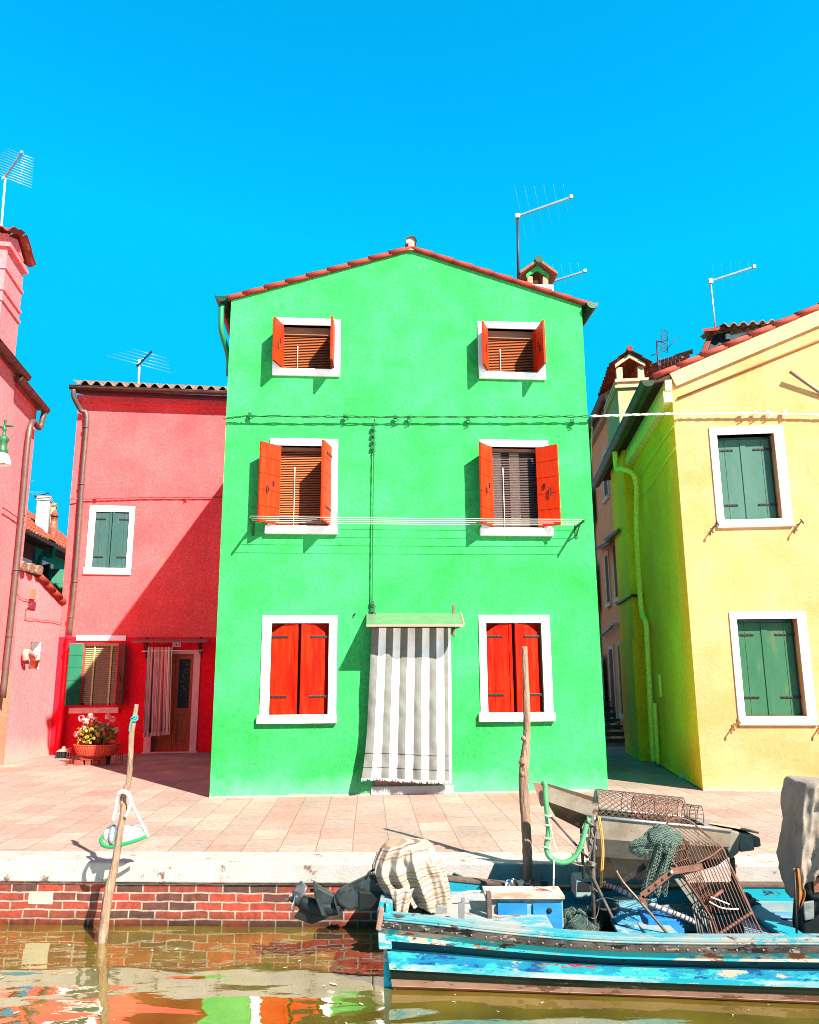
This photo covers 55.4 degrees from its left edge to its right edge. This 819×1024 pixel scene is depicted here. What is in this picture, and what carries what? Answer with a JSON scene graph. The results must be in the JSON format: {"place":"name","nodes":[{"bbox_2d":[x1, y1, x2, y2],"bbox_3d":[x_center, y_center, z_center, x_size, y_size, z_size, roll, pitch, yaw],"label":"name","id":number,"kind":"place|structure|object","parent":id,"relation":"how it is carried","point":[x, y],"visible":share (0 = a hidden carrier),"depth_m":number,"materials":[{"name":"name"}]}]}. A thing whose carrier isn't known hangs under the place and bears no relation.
{"place":"outdoors","nodes":[
{"label":"outdoors","id":0,"kind":"place"},
{"bbox_2d":[0,225,50,764],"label":"pink house","id":1,"kind":"structure","parent":0,"point":[22,402],"depth_m":14.53,"materials":[{"name":"paint"}]},
{"bbox_2d":[0,419,13,466],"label":"street lamp","id":2,"kind":"object","parent":1,"relation":"attached to","point":[5,460],"visible":1,"depth_m":11.62,"materials":[{"name":"green metal"}]},
{"bbox_2d":[0,149,33,225],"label":"tv antenna","id":3,"kind":"object","parent":1,"relation":"attached to","point":[4,178],"visible":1,"depth_m":15.62,"materials":[{"name":"silver"}]},
{"bbox_2d":[22,496,66,593],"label":"teal house","id":4,"kind":"structure","parent":0,"point":[45,541],"depth_m":23.78,"materials":[{"name":"white stone"}]},
{"bbox_2d":[22,557,31,562],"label":"window","id":5,"kind":"structure","parent":4,"relation":"in","point":[24,559],"depth_m":21.83,"materials":[{"name":"stone"}]},
{"bbox_2d":[29,491,51,497],"bbox_3d":[-11.807,-0.046,25.025,0.581,1.076,0.947,0,-12,0],"label":"tv antenna","id":6,"kind":"object","parent":4,"relation":"on","point":[47,493],"visible":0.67,"depth_m":25.01,"materials":[{"name":"silver"}]},
{"bbox_2d":[41,560,63,593],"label":"window","id":7,"kind":"structure","parent":4,"relation":"in","point":[57,577],"depth_m":23.97,"materials":[{"name":"stone"}]},
{"bbox_2d":[0,944,748,1023],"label":"water specks","id":8,"kind":"object","parent":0,"point":[381,1008],"visible":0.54,"depth_m":5.12,"materials":[{"name":"beige liquid"}]},
{"bbox_2d":[0,736,782,853],"bbox_3d":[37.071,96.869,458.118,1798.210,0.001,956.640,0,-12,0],"label":"pavement","id":9,"kind":"structure","parent":0,"point":[49,803],"depth_m":9.26,"materials":[{"name":"pink stone"}]},
{"bbox_2d":[4,561,66,763],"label":"garden wall","id":10,"kind":"structure","parent":9,"relation":"on","point":[28,734],"depth_m":15.74,"materials":[{"name":"pink stone"}]},
{"bbox_2d":[22,649,35,660],"bbox_3d":[-7.566,2.865,15.561,0.172,0.241,0.732,2,-12,-13],"label":"vent pipe","id":11,"kind":"object","parent":10,"relation":"attached to","point":[27,654],"visible":1,"depth_m":15.27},
{"bbox_2d":[28,589,35,608],"bbox_3d":[-7.595,1.755,15.715,0.070,0.388,0.240,-1,-12,4],"label":"meter box","id":12,"kind":"object","parent":10,"relation":"attached to","point":[32,593],"visible":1,"depth_m":15.66,"materials":[{"name":"brown"}]},
{"bbox_2d":[30,650,41,668],"bbox_3d":[-7.590,2.996,15.860,0.372,0.364,0.206,0,-12,0],"label":"flower pot","id":13,"kind":"object","parent":10,"relation":"on","point":[34,663],"visible":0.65,"depth_m":15.79,"materials":[{"name":"red ceramic"}]},
{"bbox_2d":[17,594,59,622],"bbox_3d":[-7.550,1.967,16.034,0.025,0.547,2.059,-1,-12,4],"label":"cable","id":14,"kind":"object","parent":10,"relation":"attached to","point":[30,618],"visible":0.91,"depth_m":15.56,"materials":[{"name":"pink plastic"}]},
{"bbox_2d":[54,746,70,757],"bbox_3d":[-6.944,4.822,15.647,0.327,0.226,0.088,0,-12,0],"label":"broom head","id":15,"kind":"object","parent":9,"relation":"on","point":[58,754],"visible":0.88,"depth_m":15.63},
{"bbox_2d":[66,743,123,765],"bbox_3d":[-5.834,4.500,14.479,0.912,0.366,0.338,0,-12,0],"label":"planter stand","id":16,"kind":"object","parent":9,"relation":"on","point":[93,761],"visible":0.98,"depth_m":14.35,"materials":[{"name":"red brick"}]},
{"bbox_2d":[73,743,119,756],"bbox_3d":[-5.822,4.431,14.508,0.861,0.224,0.479,0,-12,0],"label":"planter","id":17,"kind":"object","parent":16,"relation":"on","point":[95,750],"visible":0.96,"depth_m":14.34,"materials":[{"name":"red ceramic"}]},
{"bbox_2d":[73,713,118,744],"bbox_3d":[-5.847,4.050,14.583,0.850,0.573,0.486,0,-12,0],"label":"geranium","id":18,"kind":"object","parent":17,"relation":"on","point":[96,733],"visible":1,"depth_m":14.53,"materials":[{"name":"yellow plant"}]},
{"bbox_2d":[49,379,226,754],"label":"red house","id":19,"kind":"structure","parent":9,"relation":"on","point":[141,575],"depth_m":17.28,"materials":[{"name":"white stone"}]},
{"bbox_2d":[64,635,126,713],"bbox_3d":[-6.627,3.448,16.616,1.168,1.621,0.455,1,-12,-9],"label":"window","id":20,"kind":"structure","parent":19,"relation":"in","point":[100,669],"depth_m":16.72,"materials":[{"name":"white wood"}]},
{"bbox_2d":[83,505,134,574],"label":"window","id":21,"kind":"structure","parent":19,"relation":"in","point":[112,540],"depth_m":17.27,"materials":[{"name":"white stone"}]},
{"bbox_2d":[110,349,170,382],"bbox_3d":[-6.808,-3.513,19.581,1.540,1.061,0.427,3,-12,-16],"label":"tv antenna","id":22,"kind":"object","parent":19,"relation":"attached to","point":[144,358],"visible":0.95,"depth_m":19.70,"materials":[{"name":"silver"}]},
{"bbox_2d":[69,496,222,501],"bbox_3d":[-5.630,-0.296,17.564,3.846,0.217,0.117,2,-12,-9],"label":"cable","id":23,"kind":"object","parent":19,"relation":"attached to","point":[184,497],"visible":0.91,"depth_m":17.55,"materials":[{"name":"red plastic"}]},
{"bbox_2d":[143,647,172,736],"bbox_3d":[-5.302,3.793,16.490,0.559,1.850,0.126,1,-12,-8],"label":"door curtain","id":24,"kind":"object","parent":19,"relation":"hanging from","point":[157,704],"depth_m":16.49,"materials":[{"name":"pink fabric"}]},
{"bbox_2d":[209,235,607,797],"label":"green house","id":25,"kind":"structure","parent":9,"relation":"on","point":[409,328],"depth_m":11.43,"materials":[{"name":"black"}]},
{"bbox_2d":[257,615,336,723],"bbox_3d":[-1.554,2.190,10.918,1.088,1.479,0.228,1,-12,-4],"label":"window","id":26,"kind":"structure","parent":25,"relation":"in","point":[303,656],"depth_m":10.89,"materials":[{"name":"red stone"}]},
{"bbox_2d":[257,438,337,534],"bbox_3d":[-1.596,-0.400,11.330,1.112,1.441,0.568,0,-12,0],"label":"window","id":27,"kind":"structure","parent":25,"relation":"in","point":[300,484],"depth_m":11.44,"materials":[{"name":"white stone"}]},
{"bbox_2d":[272,316,340,376],"bbox_3d":[-1.565,-2.522,11.777,1.028,0.938,0.559,0,-12,0],"label":"window","id":28,"kind":"structure","parent":25,"relation":"in","point":[313,351],"depth_m":11.93,"materials":[{"name":"white stone"}]},
{"bbox_2d":[371,419,376,613],"bbox_3d":[-0.519,0.049,11.360,0.082,2.919,0.044,0,-12,0],"label":"cable","id":29,"kind":"object","parent":25,"relation":"attached to","point":[373,449],"visible":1,"depth_m":11.40,"materials":[{"name":"green plastic"}]},
{"bbox_2d":[361,628,451,783],"bbox_3d":[-0.031,2.645,10.701,1.255,2.096,0.132,1,-12,-6],"label":"door curtain","id":30,"kind":"object","parent":25,"relation":"hanging from","point":[409,729],"depth_m":10.71,"materials":[{"name":"white fabric"}]},
{"bbox_2d":[223,412,591,425],"bbox_3d":[0.016,-1.416,11.680,5.530,0.180,0.066,1,-12,-4],"label":"cable","id":31,"kind":"object","parent":25,"relation":"attached to","point":[394,416],"visible":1,"depth_m":11.66,"materials":[{"name":"green plastic"}]},
{"bbox_2d":[375,627,445,627],"bbox_3d":[-0.010,2.777,11.415,1.125,2.200,0.827,0,-12,0],"label":"doorway","id":32,"kind":"structure","parent":25,"relation":"in","point":[375,627],"depth_m":11.27,"materials":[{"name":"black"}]},
{"bbox_2d":[249,516,584,538],"bbox_3d":[0.130,0.218,11.197,4.775,0.220,0.444,1,-12,-4],"label":"drying rack","id":33,"kind":"object","parent":25,"relation":"attached to","point":[575,527],"visible":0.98,"depth_m":11.17,"materials":[{"name":"white"}]},
{"bbox_2d":[477,320,545,379],"bbox_3d":[1.575,-2.520,12.028,1.052,0.951,0.557,0,-12,0],"label":"window","id":34,"kind":"structure","parent":25,"relation":"in","point":[512,355],"depth_m":12.18,"materials":[{"name":"white stone"}]},
{"bbox_2d":[478,615,555,721],"bbox_3d":[1.499,2.221,11.154,1.078,1.491,0.228,1,-12,-4],"label":"window","id":35,"kind":"structure","parent":25,"relation":"in","point":[500,644],"depth_m":11.12,"materials":[{"name":"white stone"}]},
{"bbox_2d":[479,439,560,535],"bbox_3d":[1.593,-0.379,11.605,1.194,1.481,0.473,1,-12,-6],"label":"window","id":36,"kind":"structure","parent":25,"relation":"in","point":[520,489],"depth_m":11.69,"materials":[{"name":"orange stone"}]},
{"bbox_2d":[515,187,572,279],"bbox_3d":[2.227,-4.508,13.074,0.988,1.612,0.870,0,-12,0],"label":"tv antenna","id":37,"kind":"object","parent":25,"relation":"attached to","point":[518,216],"visible":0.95,"depth_m":13.08,"materials":[{"name":"silver"}]},
{"bbox_2d":[553,265,586,288],"bbox_3d":[2.736,-3.962,13.741,0.740,0.591,0.600,-2,-12,7],"label":"tv antenna","id":38,"kind":"object","parent":25,"relation":"attached to","point":[574,274],"visible":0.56,"depth_m":13.65,"materials":[{"name":"silver"}]},
{"bbox_2d":[590,417,591,468],"bbox_3d":[2.778,-1.039,11.919,0.058,0.868,0.182,1,-12,-8],"label":"cable","id":39,"kind":"object","parent":25,"relation":"attached to","point":[591,442],"visible":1,"depth_m":11.93,"materials":[{"name":"green plastic"}]},
{"bbox_2d":[603,691,624,742],"bbox_3d":[4.849,4.707,20.004,0.810,2.087,4.772,-1,-12,3],"label":"outdoor stair","id":40,"kind":"object","parent":9,"relation":"on","point":[614,727],"visible":0.09,"depth_m":18.50,"materials":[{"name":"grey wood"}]},
{"bbox_2d":[588,349,692,743],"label":"salmon house","id":41,"kind":"structure","parent":9,"relation":"on","point":[606,564],"depth_m":19.70,"materials":[{"name":"stone"}]},
{"bbox_2d":[602,480,609,504],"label":"window","id":42,"kind":"structure","parent":41,"relation":"in","point":[606,490],"depth_m":19.70,"materials":[{"name":"glass"}]},
{"bbox_2d":[604,550,611,607],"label":"window","id":43,"kind":"structure","parent":41,"relation":"in","point":[608,604],"depth_m":19.77,"materials":[{"name":"stone"}]},
{"bbox_2d":[600,622,619,637],"bbox_3d":[4.909,2.863,19.020,0.058,0.254,3.334,-1,-12,4],"label":"cable","id":44,"kind":"object","parent":41,"relation":"attached to","point":[609,628],"visible":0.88,"depth_m":19.14,"materials":[{"name":"metal"}]},
{"bbox_2d":[608,645,618,724],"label":"window","id":45,"kind":"structure","parent":41,"relation":"in","point":[612,678],"depth_m":19.40,"materials":[{"name":"stone"}]},
{"bbox_2d":[612,541,617,602],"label":"window","id":46,"kind":"structure","parent":41,"relation":"in","point":[615,600],"depth_m":18.76,"materials":[{"name":"stone"}]},
{"bbox_2d":[617,641,623,718],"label":"window","id":47,"kind":"structure","parent":41,"relation":"in","point":[618,652],"depth_m":18.40,"materials":[{"name":"stone"}]},
{"bbox_2d":[651,329,683,370],"bbox_3d":[5.814,-3.552,17.627,0.689,1.301,0.399,-4,-12,17],"label":"tv antenna","id":48,"kind":"object","parent":41,"relation":"attached to","point":[660,363],"visible":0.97,"depth_m":17.69,"materials":[{"name":"black"}]},
{"bbox_2d":[679,773,684,779],"bbox_3d":[4.235,4.043,11.937,0.221,0.105,0.170,0,-12,0],"label":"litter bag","id":49,"kind":"object","parent":9,"relation":"on","point":[682,776],"visible":0.44,"depth_m":11.90,"materials":[{"name":"green plastic"}]},
{"bbox_2d":[591,302,818,791],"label":"yellow house","id":50,"kind":"structure","parent":9,"relation":"on","point":[716,521],"depth_m":11.72,"materials":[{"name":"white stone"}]},
{"bbox_2d":[591,410,818,418],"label":"cable","id":51,"kind":"object","parent":50,"relation":"attached to","point":[784,413],"visible":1,"depth_m":11.78,"materials":[{"name":"beige plastic"}]},
{"bbox_2d":[708,261,755,334],"bbox_3d":[5.878,-3.800,14.213,0.794,1.360,0.642,0,-12,0],"label":"tv antenna","id":52,"kind":"object","parent":50,"relation":"attached to","point":[710,281],"visible":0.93,"depth_m":14.25,"materials":[{"name":"metal"}]},
{"bbox_2d":[709,425,803,535],"bbox_3d":[5.072,-0.465,11.668,1.353,1.674,0.276,-2,-12,6],"label":"window","id":53,"kind":"structure","parent":50,"relation":"in","point":[742,468],"depth_m":11.70,"materials":[{"name":"white stone"}]},
{"bbox_2d":[729,611,818,734],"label":"window","id":54,"kind":"structure","parent":50,"relation":"in","point":[763,651],"depth_m":11.12,"materials":[{"name":"green stone"}]},
{"bbox_2d":[0,925,818,1023],"bbox_3d":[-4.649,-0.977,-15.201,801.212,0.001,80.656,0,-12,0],"label":"canal water","id":55,"kind":"structure","parent":0,"point":[229,975],"depth_m":5.35,"materials":[{"name":"green liquid"}]},
{"bbox_2d":[97,704,138,943],"bbox_3d":[-2.471,3.028,6.505,0.276,2.762,0.115,10,-16,-41],"label":"mooring pole","id":56,"kind":"object","parent":55,"relation":"in","point":[103,930],"visible":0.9,"depth_m":6.52,"materials":[{"name":"brown wood"}]},
{"bbox_2d":[99,789,148,848],"bbox_3d":[-2.430,2.613,6.687,0.425,0.479,0.265,0,-12,0],"label":"fender float","id":57,"kind":"object","parent":56,"relation":"hanging from","point":[132,834],"visible":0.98,"depth_m":6.64,"materials":[{"name":"white plastic"}]},
{"bbox_2d":[129,715,137,731],"bbox_3d":[-2.417,1.851,6.840,0.069,0.138,0.075,0,-12,0],"label":"cord","id":58,"kind":"object","parent":56,"relation":"attached to","point":[133,720],"visible":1,"depth_m":6.82,"materials":[{"name":"teal plastic"}]},
{"bbox_2d":[518,646,532,881],"bbox_3d":[1.002,2.715,6.662,0.111,3.094,0.204,-5,-13,23],"label":"mooring pole","id":59,"kind":"object","parent":55,"relation":"in","point":[524,802],"visible":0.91,"depth_m":6.71,"materials":[{"name":"brown wood"}]},
{"bbox_2d":[376,875,818,1003],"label":"work boat","id":60,"kind":"object","parent":55,"relation":"on","point":[498,936],"visible":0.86,"depth_m":5.26,"materials":[{"name":"paint"}]},
{"bbox_2d":[285,869,447,923],"bbox_3d":[-0.334,2.860,5.891,1.232,0.463,0.280,0,-12,0],"label":"outboard motor","id":61,"kind":"object","parent":60,"relation":"attached to","point":[365,892],"visible":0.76,"depth_m":5.84,"materials":[{"name":"grey paint"}]},
{"bbox_2d":[374,838,450,913],"bbox_3d":[0.021,2.761,5.911,0.584,0.508,0.468,0,-12,0],"label":"blanket","id":62,"kind":"object","parent":61,"relation":"on","point":[417,865],"visible":0.98,"depth_m":5.78,"materials":[{"name":"beige fabric"}]},
{"bbox_2d":[389,888,413,912],"bbox_3d":[-0.057,2.842,5.657,0.182,0.195,0.095,0,-12,0],"label":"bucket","id":63,"kind":"object","parent":60,"relation":"hanging from","point":[401,898],"visible":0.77,"depth_m":5.67,"materials":[{"name":"white plastic"}]},
{"bbox_2d":[571,872,590,896],"bbox_3d":[1.365,2.964,6.202,0.134,0.142,0.205,0,-12,0],"label":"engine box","id":64,"kind":"object","parent":60,"relation":"on","point":[580,887],"visible":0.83,"depth_m":6.11,"materials":[{"name":"paint"}]},
{"bbox_2d":[577,882,590,891],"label":"window","id":65,"kind":"structure","parent":64,"relation":"in","point":[582,886],"depth_m":6.10,"materials":[{"name":"black"}]},
{"bbox_2d":[563,907,602,931],"bbox_3d":[1.257,3.033,5.803,0.393,0.155,0.469,0,-12,0],"label":"net heap","id":66,"kind":"object","parent":60,"relation":"in","point":[575,919],"visible":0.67,"depth_m":5.70,"materials":[{"name":"fabric"}]},
{"bbox_2d":[596,898,619,931],"bbox_3d":[1.458,2.991,5.810,0.206,0.253,0.204,0,-12,0],"label":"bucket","id":67,"kind":"object","parent":60,"relation":"on","point":[603,917],"visible":0.69,"depth_m":5.74,"materials":[{"name":"black plastic"}]},
{"bbox_2d":[605,898,657,932],"bbox_3d":[1.676,2.965,5.693,0.432,0.125,0.557,0,-12,0],"label":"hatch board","id":68,"kind":"object","parent":60,"relation":"in","point":[628,917],"visible":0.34,"depth_m":5.71,"materials":[{"name":"blue wood"}]},
{"bbox_2d":[533,782,760,924],"bbox_3d":[1.854,2.643,5.997,1.771,1.088,0.746,0,-12,0],"label":"sorting chute","id":69,"kind":"object","parent":60,"relation":"on","point":[576,809],"visible":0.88,"depth_m":5.97,"materials":[{"name":"metal"}]},
{"bbox_2d":[541,781,590,889],"bbox_3d":[1.194,2.439,5.908,0.381,0.762,0.109,-2,-12,6],"label":"hose","id":70,"kind":"object","parent":69,"relation":"hanging from","point":[547,847],"visible":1,"depth_m":5.88,"materials":[{"name":"green rubber"}]},
{"bbox_2d":[597,816,602,887],"bbox_3d":[1.439,2.559,5.875,0.033,0.492,0.076,-5,-13,22],"label":"cable","id":71,"kind":"object","parent":69,"relation":"hanging from","point":[601,851],"visible":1,"depth_m":5.87,"materials":[{"name":"yellow plastic"}]},
{"bbox_2d":[599,816,603,887],"bbox_3d":[1.451,2.559,5.875,0.033,0.492,0.076,-5,-13,22],"label":"cable","id":72,"kind":"object","parent":69,"relation":"hanging from","point":[603,852],"visible":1,"depth_m":5.86,"materials":[{"name":"yellow plastic"}]},
{"bbox_2d":[593,788,703,823],"bbox_3d":[1.885,2.359,6.183,0.830,0.318,0.256,-1,-12,3],"label":"wire drum","id":73,"kind":"object","parent":69,"relation":"on","point":[654,803],"visible":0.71,"depth_m":6.13,"materials":[{"name":"brown"}]},
{"bbox_2d":[603,881,694,924],"bbox_3d":[1.735,2.888,5.759,0.733,0.180,0.134,-11,-16,42],"label":"hose","id":74,"kind":"object","parent":60,"relation":"on","point":[661,909],"visible":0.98,"depth_m":5.66,"materials":[{"name":"grey"}]},
{"bbox_2d":[637,907,683,932],"bbox_3d":[1.830,3.013,5.703,0.273,0.153,0.300,0,-12,0],"label":"storage bin","id":75,"kind":"object","parent":60,"relation":"in","point":[676,924],"visible":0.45,"depth_m":5.57,"materials":[{"name":"blue paint"}]},
{"bbox_2d":[615,817,762,933],"bbox_3d":[1.976,2.651,5.625,1.026,0.787,0.398,0,-12,0],"label":"clam dredge","id":76,"kind":"object","parent":60,"relation":"in","point":[697,901],"visible":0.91,"depth_m":5.56,"materials":[{"name":"metal"}]},
{"bbox_2d":[628,824,682,897],"bbox_3d":[1.782,2.496,5.592,0.391,0.508,0.200,0,-12,0],"label":"fishing net","id":77,"kind":"object","parent":76,"relation":"hanging from","point":[660,843],"visible":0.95,"depth_m":5.57,"materials":[{"name":"green fabric"}]},
{"bbox_2d":[700,881,761,913],"bbox_3d":[2.461,2.970,6.070,0.408,0.205,0.398,7,-14,-30],"label":"net heap","id":78,"kind":"object","parent":60,"relation":"in","point":[751,900],"visible":0.52,"depth_m":5.97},
{"bbox_2d":[793,871,797,932],"bbox_3d":[2.639,2.693,5.329,0.059,0.446,0.016,6,-13,-26],"label":"iron rod","id":79,"kind":"object","parent":60,"relation":"in","point":[795,901],"visible":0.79,"depth_m":5.33,"materials":[{"name":"black metal"}]},
{"bbox_2d":[792,876,818,933],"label":"outboard motor","id":80,"kind":"object","parent":60,"relation":"attached to","point":[808,916],"visible":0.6,"depth_m":5.43,"materials":[{"name":"black paint"}]},
{"bbox_2d":[776,775,818,897],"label":"tarpaulin","id":81,"kind":"object","parent":80,"relation":"on","point":[798,845],"visible":0.99,"depth_m":5.52,"materials":[{"name":"beige fabric"}]},
{"bbox_2d":[793,868,805,909],"bbox_3d":[2.701,2.603,5.391,0.074,0.276,0.065,0,-12,0],"label":"wooden post","id":82,"kind":"object","parent":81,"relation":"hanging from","point":[801,894],"visible":0.9,"depth_m":5.39,"materials":[{"name":"brown wood"}]},
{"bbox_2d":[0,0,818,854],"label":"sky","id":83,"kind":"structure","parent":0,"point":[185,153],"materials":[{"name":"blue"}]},
{"bbox_2d":[462,878,513,894],"bbox_3d":[0.674,2.943,6.065,0.606,0.131,0.182,10,-16,-41],"label":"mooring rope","id":84,"kind":"object","parent":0,"point":[481,891],"visible":0.45,"depth_m":5.93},
{"bbox_2d":[589,450,606,731],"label":"grey house","id":85,"kind":"structure","parent":0,"point":[598,590],"depth_m":21.34,"materials":[{"name":"stone"}]},
{"bbox_2d":[601,654,605,724],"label":"window","id":86,"kind":"structure","parent":85,"relation":"in","point":[601,654],"depth_m":20.19,"materials":[{"name":"stone"}]},
{"label":"canal bed","id":87,"kind":"structure","parent":0,"visible":0},
{"bbox_2d":[0,851,782,927],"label":"quay wall","id":88,"kind":"structure","parent":87,"relation":"on","point":[226,889],"depth_m":6.79,"materials":[{"name":"red brick"}]}
]}

